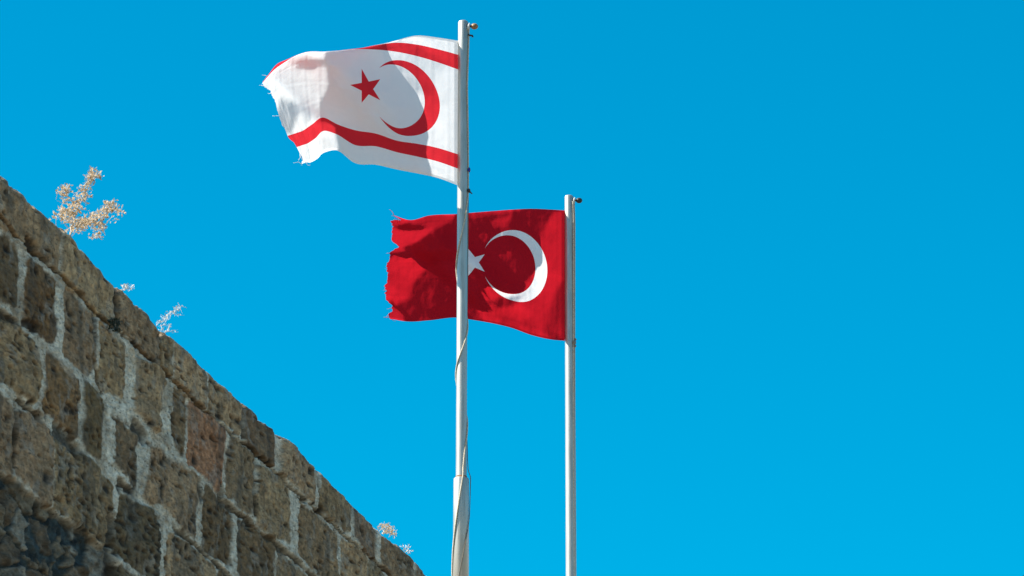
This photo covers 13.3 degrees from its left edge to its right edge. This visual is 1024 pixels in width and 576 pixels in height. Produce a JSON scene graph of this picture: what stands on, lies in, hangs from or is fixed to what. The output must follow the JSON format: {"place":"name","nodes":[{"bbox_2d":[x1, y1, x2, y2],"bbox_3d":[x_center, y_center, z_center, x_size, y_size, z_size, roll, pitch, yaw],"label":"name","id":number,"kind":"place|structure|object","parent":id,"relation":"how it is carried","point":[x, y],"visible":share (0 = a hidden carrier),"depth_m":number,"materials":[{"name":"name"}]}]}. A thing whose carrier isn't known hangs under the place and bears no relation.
{"place":"outdoors","nodes":[
{"label":"outdoors","id":0,"kind":"place"},
{"bbox_2d":[0,0,1023,575],"label":"sky","id":1,"kind":"structure","parent":0,"point":[799,224],"materials":[{"name":"blue"}]},
{"bbox_3d":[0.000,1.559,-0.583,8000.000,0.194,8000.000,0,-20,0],"label":"ground","id":2,"kind":"structure","parent":0,"visible":0},
{"bbox_2d":[0,176,424,575],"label":"stone wall","id":3,"kind":"structure","parent":2,"relation":"on","point":[140,444],"depth_m":20.25,"materials":[{"name":"brown stone"}]},
{"bbox_2d":[48,165,125,239],"bbox_3d":[-1.954,-0.352,20.339,0.098,0.475,0.817,-6,-21,14],"label":"dry shrub","id":4,"kind":"object","parent":3,"relation":"on","point":[71,214],"visible":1,"depth_m":20.26,"materials":[{"name":"beige plant"}]},
{"bbox_2d":[107,317,122,333],"bbox_3d":[-1.823,0.160,20.165,0.061,0.093,0.155,-7,-22,17],"label":"crevice plant","id":5,"kind":"object","parent":3,"relation":"on","point":[113,323],"visible":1,"depth_m":20.15,"materials":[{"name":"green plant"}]},
{"bbox_2d":[120,284,134,290],"bbox_3d":[-1.805,-0.004,20.592,0.043,0.075,0.146,-5,-21,13],"label":"dry tuft","id":6,"kind":"object","parent":3,"relation":"on","point":[125,286],"visible":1,"depth_m":20.57,"materials":[{"name":"white plant"}]},
{"bbox_2d":[156,303,186,332],"bbox_3d":[-1.642,0.143,21.118,0.046,0.240,0.372,-6,-21,15],"label":"feathery sprig","id":7,"kind":"object","parent":3,"relation":"on","point":[174,310],"visible":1,"depth_m":21.10,"materials":[{"name":"white plant"}]},
{"bbox_2d":[377,521,396,537],"bbox_3d":[-0.682,1.327,24.133,0.071,0.108,0.298,-5,-21,14],"label":"cushion plant","id":8,"kind":"object","parent":3,"relation":"on","point":[386,531],"visible":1,"depth_m":24.11,"materials":[{"name":"beige plant"}]},
{"bbox_2d":[401,543,413,553],"bbox_3d":[-0.586,1.448,24.451,0.036,0.069,0.237,-5,-21,14],"label":"twiggy plant","id":9,"kind":"object","parent":3,"relation":"on","point":[408,550],"visible":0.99,"depth_m":24.45,"materials":[{"name":"white plant"}]},
{"bbox_2d":[453,20,477,575],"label":"flagpole","id":10,"kind":"object","parent":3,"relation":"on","point":[464,26],"visible":1,"depth_m":27.51,"materials":[{"name":"metal"}]},
{"bbox_2d":[261,35,457,184],"bbox_3d":[-0.970,-1.216,27.775,1.286,1.000,0.924,0,-21,0],"label":"flag","id":11,"kind":"object","parent":10,"relation":"attached to","point":[393,104],"visible":1,"depth_m":27.74,"materials":[{"name":"fabric"}]},
{"bbox_2d":[451,30,471,575],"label":"halyard","id":12,"kind":"object","parent":10,"relation":"hanging from","point":[468,192],"visible":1,"depth_m":27.60,"materials":[{"name":"fabric"}]},
{"bbox_2d":[565,195,581,575],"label":"flagpole","id":13,"kind":"object","parent":3,"relation":"on","point":[569,199],"visible":1,"depth_m":31.24,"materials":[{"name":"metal"}]},
{"bbox_2d":[384,209,564,340],"bbox_3d":[-0.241,-0.179,31.311,1.352,1.019,0.306,4,-21,-11],"label":"flag","id":14,"kind":"object","parent":13,"relation":"attached to","point":[516,269],"visible":0.91,"depth_m":31.28,"materials":[{"name":"red fabric"}]},
{"bbox_2d":[572,201,576,575],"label":"halyard","id":15,"kind":"object","parent":13,"relation":"hanging from","point":[574,346],"visible":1,"depth_m":31.29,"materials":[{"name":"fabric"}]}
]}

